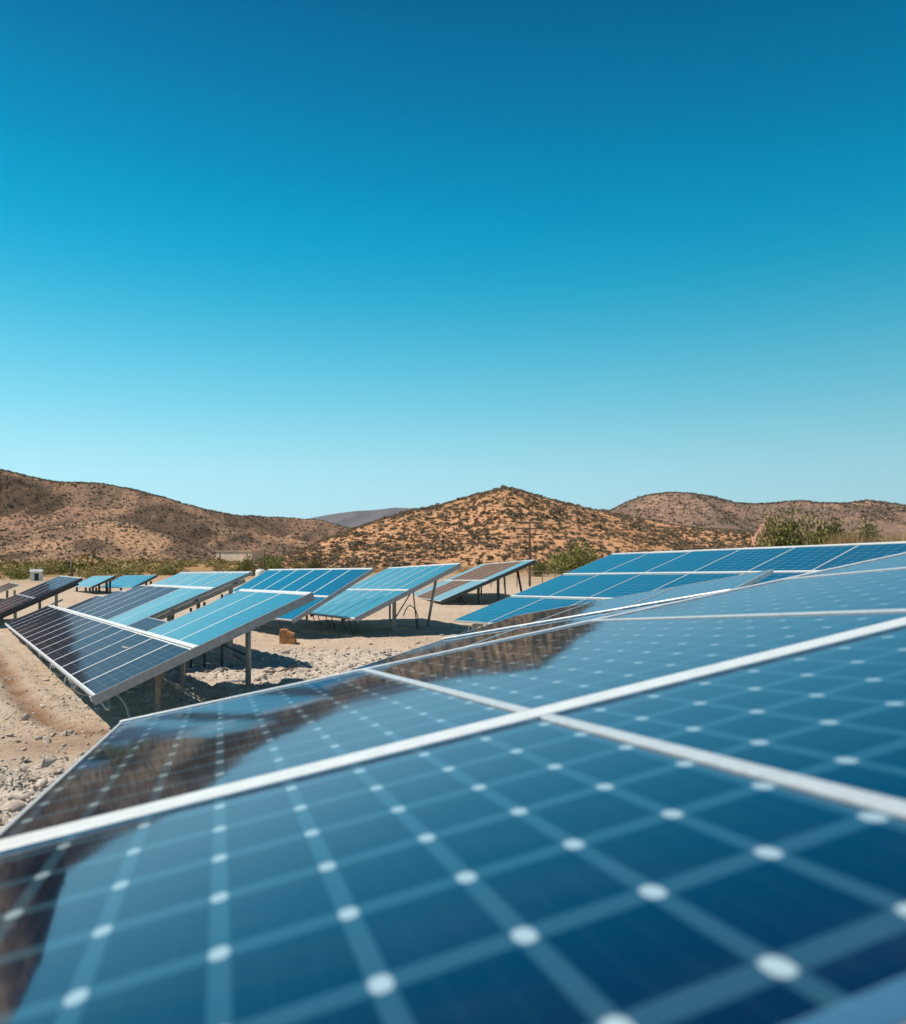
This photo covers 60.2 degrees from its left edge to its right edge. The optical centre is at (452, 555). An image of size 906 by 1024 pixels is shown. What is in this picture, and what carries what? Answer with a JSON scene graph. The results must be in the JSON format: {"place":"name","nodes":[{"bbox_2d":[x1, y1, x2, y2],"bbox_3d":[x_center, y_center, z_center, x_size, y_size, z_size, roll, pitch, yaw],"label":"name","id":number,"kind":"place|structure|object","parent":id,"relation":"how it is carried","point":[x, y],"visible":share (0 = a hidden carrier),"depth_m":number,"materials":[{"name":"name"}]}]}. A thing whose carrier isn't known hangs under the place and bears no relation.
{"place":"outdoors","nodes":[
{"label":"outdoors","id":0,"kind":"place"},
{"bbox_2d":[0,629,123,737],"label":"gravel","id":1,"kind":"structure","parent":0,"point":[15,711],"depth_m":11.81,"materials":[{"name":"beige gravel"}]},
{"bbox_2d":[0,519,216,562],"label":"hill","id":2,"kind":"structure","parent":0,"point":[125,546],"depth_m":328.18,"materials":[{"name":"soil"}]},
{"bbox_2d":[0,519,234,561],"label":"scrub","id":3,"kind":"object","parent":2,"relation":"on","point":[203,559],"visible":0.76,"depth_m":336.11,"materials":[{"name":"plant"}]},
{"bbox_2d":[0,470,350,557],"bbox_3d":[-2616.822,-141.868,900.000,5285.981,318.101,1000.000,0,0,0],"label":"mountain","id":4,"kind":"structure","parent":0,"point":[22,496],"depth_m":581.63,"materials":[{"name":"soil"}]},
{"bbox_2d":[0,469,351,556],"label":"scrub","id":5,"kind":"object","parent":4,"relation":"on","point":[117,508],"visible":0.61,"depth_m":589.30,"materials":[{"name":"plant"}]},
{"bbox_2d":[255,568,265,576],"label":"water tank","id":6,"kind":"object","parent":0,"point":[259,571],"visible":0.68,"depth_m":81.58,"materials":[{"name":"white paint"}]},
{"bbox_2d":[0,562,564,826],"bbox_3d":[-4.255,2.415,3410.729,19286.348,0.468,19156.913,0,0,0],"label":"ground","id":7,"kind":"structure","parent":0,"point":[376,626],"depth_m":17.32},
{"bbox_2d":[1,568,14,575],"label":"brush shrub","id":8,"kind":"object","parent":7,"relation":"on","point":[6,573],"visible":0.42,"depth_m":92.41,"materials":[{"name":"green plant"}]},
{"bbox_2d":[0,583,19,597],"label":"solar array","id":9,"kind":"object","parent":7,"relation":"on","point":[6,587],"visible":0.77,"depth_m":41.65,"materials":[{"name":"grey glass"}]},
{"bbox_2d":[0,799,26,812],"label":"rock","id":10,"kind":"object","parent":7,"relation":"on","point":[16,805],"visible":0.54,"depth_m":7.37,"materials":[{"name":"beige stone"}]},
{"bbox_2d":[0,568,27,579],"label":"brush shrub","id":11,"kind":"object","parent":7,"relation":"on","point":[11,574],"visible":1,"depth_m":78.25,"materials":[{"name":"green plant"}]},
{"bbox_2d":[4,564,25,571],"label":"brush shrub","id":12,"kind":"object","parent":7,"relation":"on","point":[13,568],"visible":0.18,"depth_m":96.29,"materials":[{"name":"green plant"}]},
{"bbox_2d":[8,795,24,800],"bbox_3d":[-4.184,2.329,7.497,0.146,0.065,0.071,12,6,-22],"label":"rock","id":13,"kind":"object","parent":7,"relation":"on","point":[14,797],"visible":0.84,"depth_m":7.48,"materials":[{"name":"beige stone"}]},
{"bbox_2d":[8,566,29,578],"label":"brush shrub","id":14,"kind":"object","parent":7,"relation":"on","point":[19,572],"visible":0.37,"depth_m":81.42,"materials":[{"name":"green plant"}]},
{"bbox_2d":[18,762,27,771],"bbox_3d":[-4.790,2.354,8.685,0.151,0.109,0.059,0,0,34],"label":"rock","id":15,"kind":"object","parent":7,"relation":"on","point":[23,766],"visible":0.99,"depth_m":8.67,"materials":[{"name":"beige stone"}]},
{"bbox_2d":[21,714,29,719],"bbox_3d":[-6.065,2.286,11.075,0.134,0.092,0.100,-20,1,32],"label":"rock","id":16,"kind":"object","parent":7,"relation":"on","point":[25,716],"visible":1,"depth_m":11.04,"materials":[{"name":"beige stone"}]},
{"bbox_2d":[20,792,33,798],"bbox_3d":[-4.163,2.368,7.610,0.099,0.100,0.197,5,8,39],"label":"rock","id":17,"kind":"object","parent":7,"relation":"on","point":[27,795],"visible":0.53,"depth_m":7.61,"materials":[{"name":"beige stone"}]},
{"bbox_2d":[18,563,47,575],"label":"brush shrub","id":18,"kind":"object","parent":7,"relation":"on","point":[28,568],"visible":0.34,"depth_m":91.13,"materials":[{"name":"green plant"}]},
{"bbox_2d":[29,569,43,580],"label":"shed","id":19,"kind":"structure","parent":7,"relation":"on","point":[36,574],"depth_m":73.71,"materials":[{"name":"white paint"}]},
{"bbox_2d":[34,573,38,580],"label":"door","id":20,"kind":"structure","parent":19,"relation":"in","point":[36,575],"depth_m":73.68,"materials":[{"name":"grey metal"}]},
{"bbox_2d":[34,735,42,739],"bbox_3d":[-5.385,2.381,10.150,0.120,0.091,0.077,13,10,-33],"label":"rock","id":21,"kind":"object","parent":7,"relation":"on","point":[39,737],"visible":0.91,"depth_m":10.13,"materials":[{"name":"beige stone"}]},
{"bbox_2d":[0,576,82,626],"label":"solar array","id":22,"kind":"object","parent":7,"relation":"on","point":[38,594],"visible":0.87,"depth_m":27.65,"materials":[{"name":"black glass"}]},
{"bbox_2d":[43,736,50,742],"bbox_3d":[-5.235,2.397,10.085,0.095,0.077,0.241,16,9,-33],"label":"rock","id":23,"kind":"object","parent":7,"relation":"on","point":[46,739],"visible":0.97,"depth_m":10.08,"materials":[{"name":"beige stone"}]},
{"bbox_2d":[41,565,55,574],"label":"brush shrub","id":24,"kind":"object","parent":7,"relation":"on","point":[48,570],"visible":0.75,"depth_m":98.66,"materials":[{"name":"green plant"}]},
{"bbox_2d":[41,754,56,767],"bbox_3d":[-4.538,2.312,8.794,0.132,0.120,0.161,2,4,5],"label":"rock","id":25,"kind":"object","parent":7,"relation":"on","point":[49,760],"visible":1,"depth_m":8.81,"materials":[{"name":"grey stone"}]},
{"bbox_2d":[41,563,61,573],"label":"brush shrub","id":26,"kind":"object","parent":7,"relation":"on","point":[49,564],"visible":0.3,"depth_m":102.55,"materials":[{"name":"green plant"}]},
{"bbox_2d":[53,564,69,574],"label":"brush shrub","id":27,"kind":"object","parent":7,"relation":"on","point":[60,571],"visible":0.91,"depth_m":97.77,"materials":[{"name":"green plant"}]},
{"bbox_2d":[61,561,77,570],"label":"bush","id":28,"kind":"object","parent":7,"relation":"on","point":[67,563],"visible":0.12,"depth_m":104.83,"materials":[{"name":"green plant"}]},
{"bbox_2d":[70,560,72,576],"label":"utility pole","id":29,"kind":"object","parent":7,"relation":"on","point":[71,568],"visible":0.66,"depth_m":83.90,"materials":[{"name":"brown wood"}]},
{"bbox_2d":[64,564,86,574],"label":"brush shrub","id":30,"kind":"object","parent":7,"relation":"on","point":[73,568],"visible":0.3,"depth_m":96.05,"materials":[{"name":"green plant"}]},
{"bbox_2d":[75,566,109,576],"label":"brush shrub","id":31,"kind":"object","parent":7,"relation":"on","point":[85,571],"visible":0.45,"depth_m":90.03,"materials":[{"name":"green plant"}]},
{"bbox_2d":[79,565,108,579],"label":"brush shrub","id":32,"kind":"object","parent":7,"relation":"on","point":[99,573],"visible":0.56,"depth_m":74.24,"materials":[{"name":"green plant"}]},
{"bbox_2d":[75,575,116,593],"bbox_3d":[-23.642,1.893,51.266,1.529,1.315,5.550,0,0,-39],"label":"solar array","id":33,"kind":"object","parent":7,"relation":"on","point":[92,582],"visible":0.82,"depth_m":50.22,"materials":[{"name":"blue glass"}]},
{"bbox_2d":[93,560,112,572],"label":"brush shrub","id":34,"kind":"object","parent":7,"relation":"on","point":[100,564],"visible":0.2,"depth_m":105.07,"materials":[{"name":"green plant"}]},
{"bbox_2d":[99,564,119,573],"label":"brush shrub","id":35,"kind":"object","parent":7,"relation":"on","point":[108,568],"visible":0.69,"depth_m":101.47,"materials":[{"name":"green plant"}]},
{"bbox_2d":[108,572,123,580],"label":"brush shrub","id":36,"kind":"object","parent":7,"relation":"on","point":[118,575],"visible":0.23,"depth_m":68.35,"materials":[{"name":"green plant"}]},
{"bbox_2d":[108,565,135,575],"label":"brush shrub","id":37,"kind":"object","parent":7,"relation":"on","point":[122,571],"visible":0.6,"depth_m":92.76,"materials":[{"name":"green plant"}]},
{"bbox_2d":[0,550,256,575],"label":"brush","id":38,"kind":"object","parent":7,"relation":"on","point":[124,564],"visible":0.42,"depth_m":151.19,"materials":[{"name":"green plant"}]},
{"bbox_2d":[100,575,157,590],"bbox_3d":[-20.954,1.858,50.389,1.576,1.384,6.070,0,0,-42],"label":"solar array","id":39,"kind":"object","parent":7,"relation":"on","point":[128,581],"visible":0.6,"depth_m":49.84,"materials":[{"name":"blue glass"}]},
{"bbox_2d":[127,571,145,574],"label":"brush shrub","id":40,"kind":"object","parent":7,"relation":"on","point":[137,573],"visible":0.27,"depth_m":74.93,"materials":[{"name":"green plant"}]},
{"bbox_2d":[126,564,147,569],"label":"brush shrub","id":41,"kind":"object","parent":7,"relation":"on","point":[138,566],"visible":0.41,"depth_m":115.62,"materials":[{"name":"green plant"}]},
{"bbox_2d":[133,567,142,572],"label":"brush shrub","id":42,"kind":"object","parent":7,"relation":"on","point":[140,570],"visible":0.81,"depth_m":111.81,"materials":[{"name":"green plant"}]},
{"bbox_2d":[65,571,252,667],"bbox_3d":[-7.999,1.440,20.195,2.561,2.220,9.614,0,0,-33],"label":"solar array","id":43,"kind":"object","parent":7,"relation":"on","point":[170,595],"visible":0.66,"depth_m":17.91,"materials":[{"name":"blue glass"}]},
{"bbox_2d":[4,589,314,718],"bbox_3d":[-8.496,1.555,18.962,3.182,1.991,18.531,0,0,-33],"label":"solar array","id":44,"kind":"object","parent":7,"relation":"on","point":[97,661],"visible":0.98,"depth_m":12.97,"materials":[{"name":"blue glass"}]},
{"bbox_2d":[154,565,177,574],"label":"brush shrub","id":45,"kind":"object","parent":7,"relation":"on","point":[170,571],"visible":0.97,"depth_m":96.18,"materials":[{"name":"green plant"}]},
{"bbox_2d":[156,562,176,571],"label":"brush shrub","id":46,"kind":"object","parent":7,"relation":"on","point":[171,565],"visible":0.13,"depth_m":103.24,"materials":[{"name":"green plant"}]},
{"bbox_2d":[167,563,185,570],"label":"brush shrub","id":47,"kind":"object","parent":7,"relation":"on","point":[179,567],"visible":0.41,"depth_m":122.11,"materials":[{"name":"green plant"}]},
{"bbox_2d":[166,680,192,696],"bbox_3d":[-4.817,2.327,13.731,0.028,0.058,1.678,0,0,-34],"label":"rod","id":48,"kind":"object","parent":7,"relation":"on","point":[179,688],"visible":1,"depth_m":13.65,"materials":[{"name":"grey metal"}]},
{"bbox_2d":[210,560,223,570],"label":"brush shrub","id":49,"kind":"object","parent":7,"relation":"on","point":[217,565],"visible":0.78,"depth_m":123.36,"materials":[{"name":"green plant"}]},
{"bbox_2d":[218,565,229,570],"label":"brush shrub","id":50,"kind":"object","parent":7,"relation":"on","point":[223,568],"visible":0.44,"depth_m":121.94,"materials":[{"name":"green plant"}]},
{"bbox_2d":[217,562,241,571],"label":"brush shrub","id":51,"kind":"object","parent":7,"relation":"on","point":[231,569],"visible":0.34,"depth_m":95.11,"materials":[{"name":"beige plant"}]},
{"bbox_2d":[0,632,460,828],"bbox_3d":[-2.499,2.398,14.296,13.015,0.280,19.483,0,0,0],"label":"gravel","id":52,"kind":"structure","parent":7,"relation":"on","point":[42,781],"depth_m":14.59,"materials":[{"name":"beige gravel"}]},
{"bbox_2d":[216,680,244,684],"bbox_3d":[-4.094,2.356,14.560,0.036,0.093,0.847,0,0,29],"label":"rod","id":53,"kind":"object","parent":7,"relation":"on","point":[230,681],"visible":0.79,"depth_m":14.51,"materials":[{"name":"grey metal"}]},
{"bbox_2d":[216,551,261,561],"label":"building","id":54,"kind":"structure","parent":7,"relation":"on","point":[232,555],"depth_m":329.27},
{"bbox_2d":[234,551,255,575],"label":"bush","id":55,"kind":"object","parent":7,"relation":"on","point":[247,565],"visible":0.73,"depth_m":95.74,"materials":[{"name":"green plant"}]},
{"bbox_2d":[263,549,264,569],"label":"utility pole","id":56,"kind":"object","parent":7,"relation":"on","point":[264,559],"visible":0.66,"depth_m":91.94,"materials":[{"name":"brown wood"}]},
{"bbox_2d":[257,550,285,570],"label":"bush","id":57,"kind":"object","parent":7,"relation":"on","point":[271,563],"visible":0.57,"depth_m":99.62,"materials":[{"name":"green plant"}]},
{"bbox_2d":[262,666,293,672],"bbox_3d":[-3.590,2.351,16.119,0.036,0.104,1.179,0,0,19],"label":"rod","id":58,"kind":"object","parent":7,"relation":"on","point":[279,670],"visible":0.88,"depth_m":16.16,"materials":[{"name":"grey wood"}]},
{"bbox_2d":[279,629,296,643],"bbox_3d":[-4.518,2.207,21.402,0.420,0.413,0.315,0,0,0],"label":"stone block","id":59,"kind":"object","parent":7,"relation":"on","point":[286,636],"depth_m":21.25,"materials":[{"name":"orange stone"}]},
{"bbox_2d":[213,568,373,630],"bbox_3d":[-5.746,1.459,25.835,2.783,2.182,7.156,0,0,-39],"label":"solar array","id":60,"kind":"object","parent":7,"relation":"on","point":[324,585],"visible":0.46,"depth_m":25.03,"materials":[{"name":"blue glass"}]},
{"bbox_2d":[291,560,305,568],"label":"bush","id":61,"kind":"object","parent":7,"relation":"on","point":[296,565],"visible":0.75,"depth_m":111.81,"materials":[{"name":"green plant"}]},
{"bbox_2d":[306,557,325,568],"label":"bush","id":62,"kind":"object","parent":7,"relation":"on","point":[315,563],"visible":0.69,"depth_m":117.54,"materials":[{"name":"green plant"}]},
{"bbox_2d":[309,563,461,633],"bbox_3d":[-2.365,1.387,26.519,4.134,2.342,6.506,0,0,-25],"label":"solar array","id":63,"kind":"object","parent":7,"relation":"on","point":[367,597],"visible":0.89,"depth_m":25.18,"materials":[{"name":"blue glass"}]},
{"bbox_2d":[321,566,552,572],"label":"brush","id":64,"kind":"object","parent":7,"relation":"on","point":[465,568],"visible":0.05,"depth_m":122.57,"materials":[{"name":"plant"}]},
{"bbox_2d":[0,552,905,1023],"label":"solar array","id":65,"kind":"object","parent":7,"relation":"on","point":[690,810],"visible":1,"depth_m":1.51,"materials":[{"name":"blue glass"}]},
{"bbox_2d":[414,559,535,603],"bbox_3d":[0.619,1.418,43.987,4.819,2.480,11.940,0,0,-11],"label":"solar array","id":66,"kind":"object","parent":7,"relation":"on","point":[478,577],"visible":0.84,"depth_m":40.93,"materials":[{"name":"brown glass"}]},
{"bbox_2d":[516,520,542,585],"bbox_3d":[6.280,-0.088,63.985,2.200,5.647,0.250,0,0,0],"label":"utility pole","id":67,"kind":"object","parent":7,"relation":"on","point":[529,534],"visible":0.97,"depth_m":63.91,"materials":[{"name":"brown wood"}]},
{"bbox_2d":[508,570,567,586],"bbox_3d":[8.476,1.875,61.178,11.588,1.450,0.068,0,0,-15],"label":"wire fence","id":68,"kind":"object","parent":7,"relation":"on","point":[529,576],"visible":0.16,"depth_m":60.49,"materials":[{"name":"grey metal"}]},
{"bbox_2d":[527,562,550,576],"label":"bush","id":69,"kind":"object","parent":7,"relation":"on","point":[538,568],"visible":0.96,"depth_m":87.86,"materials":[{"name":"green plant"}]},
{"bbox_2d":[347,569,773,671],"bbox_3d":[1.284,1.351,8.453,3.472,2.398,3.486,0,0,35],"label":"solar array","id":70,"kind":"object","parent":7,"relation":"on","point":[531,622],"visible":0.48,"depth_m":8.60,"materials":[{"name":"glass"}]},
{"bbox_2d":[546,539,599,573],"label":"bush","id":71,"kind":"object","parent":7,"relation":"on","point":[578,559],"visible":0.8,"depth_m":99.09,"materials":[{"name":"green plant"}]},
{"bbox_2d":[454,541,905,630],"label":"solar array","id":72,"kind":"object","parent":7,"relation":"on","point":[613,575],"visible":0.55,"depth_m":15.76,"materials":[{"name":"blue glass"}]},
{"bbox_2d":[752,515,774,546],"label":"rock outcrop","id":73,"kind":"object","parent":7,"relation":"on","point":[759,530],"visible":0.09,"depth_m":65.76,"materials":[{"name":"beige stone"}]},
{"bbox_2d":[749,504,824,547],"bbox_3d":[24.206,-0.571,54.855,6.832,6.228,4.363,0,0,0],"label":"bush","id":74,"kind":"object","parent":7,"relation":"on","point":[781,538],"visible":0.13,"depth_m":54.59,"materials":[{"name":"green plant"}]},
{"bbox_2d":[802,518,857,544],"bbox_3d":[25.077,-0.019,51.868,5.227,5.108,3.200,0,0,18],"label":"bush","id":75,"kind":"object","parent":7,"relation":"on","point":[816,538],"visible":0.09,"depth_m":51.99,"materials":[{"name":"green plant"}]},
{"bbox_2d":[806,529,878,544],"bbox_3d":[23.644,0.377,47.003,3.759,4.064,3.720,0,0,7],"label":"grass tuft","id":76,"kind":"object","parent":7,"relation":"on","point":[845,539],"visible":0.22,"depth_m":46.65,"materials":[{"name":"plant"}]},
{"bbox_2d":[846,515,893,542],"bbox_3d":[30.637,-0.241,58.077,5.181,5.571,4.349,0,0,-37],"label":"bush","id":77,"kind":"object","parent":7,"relation":"on","point":[870,529],"visible":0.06,"depth_m":57.47,"materials":[{"name":"green plant"}]},
{"bbox_2d":[863,530,905,542],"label":"grass tuft","id":78,"kind":"object","parent":7,"relation":"on","point":[892,538],"visible":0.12,"depth_m":49.87,"materials":[{"name":"plant"}]},
{"bbox_2d":[309,508,418,527],"bbox_3d":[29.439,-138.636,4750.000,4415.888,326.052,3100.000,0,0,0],"label":"mountain","id":79,"kind":"structure","parent":0,"point":[352,519],"depth_m":4249.32,"materials":[{"name":"stone"}]},
{"bbox_2d":[0,0,905,518],"label":"sky","id":80,"kind":"structure","parent":0,"point":[303,259],"materials":[{"name":"blue"}]},
{"bbox_2d":[231,489,755,568],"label":"hill","id":81,"kind":"structure","parent":0,"point":[512,534],"depth_m":169.02,"materials":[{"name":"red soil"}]},
{"bbox_2d":[390,562,401,566],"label":"shrub","id":82,"kind":"object","parent":81,"relation":"on","point":[398,564],"visible":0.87,"depth_m":139.94,"materials":[{"name":"plant"}]},
{"bbox_2d":[242,486,809,569],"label":"scrub","id":83,"kind":"object","parent":81,"relation":"on","point":[346,533],"visible":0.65,"depth_m":173.51,"materials":[{"name":"plant"}]},
{"bbox_2d":[534,513,547,516],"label":"shrub","id":84,"kind":"object","parent":81,"relation":"on","point":[544,515],"visible":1,"depth_m":176.33,"materials":[{"name":"green plant"}]},
{"bbox_2d":[610,493,905,541],"bbox_3d":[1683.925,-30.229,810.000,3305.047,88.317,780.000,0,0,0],"label":"mountain","id":85,"kind":"structure","parent":0,"point":[889,527],"depth_m":579.35,"materials":[{"name":"soil"}]},
{"bbox_2d":[608,492,905,529],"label":"scrub","id":86,"kind":"object","parent":85,"relation":"on","point":[844,504],"visible":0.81,"depth_m":597.09,"materials":[{"name":"plant"}]}
]}

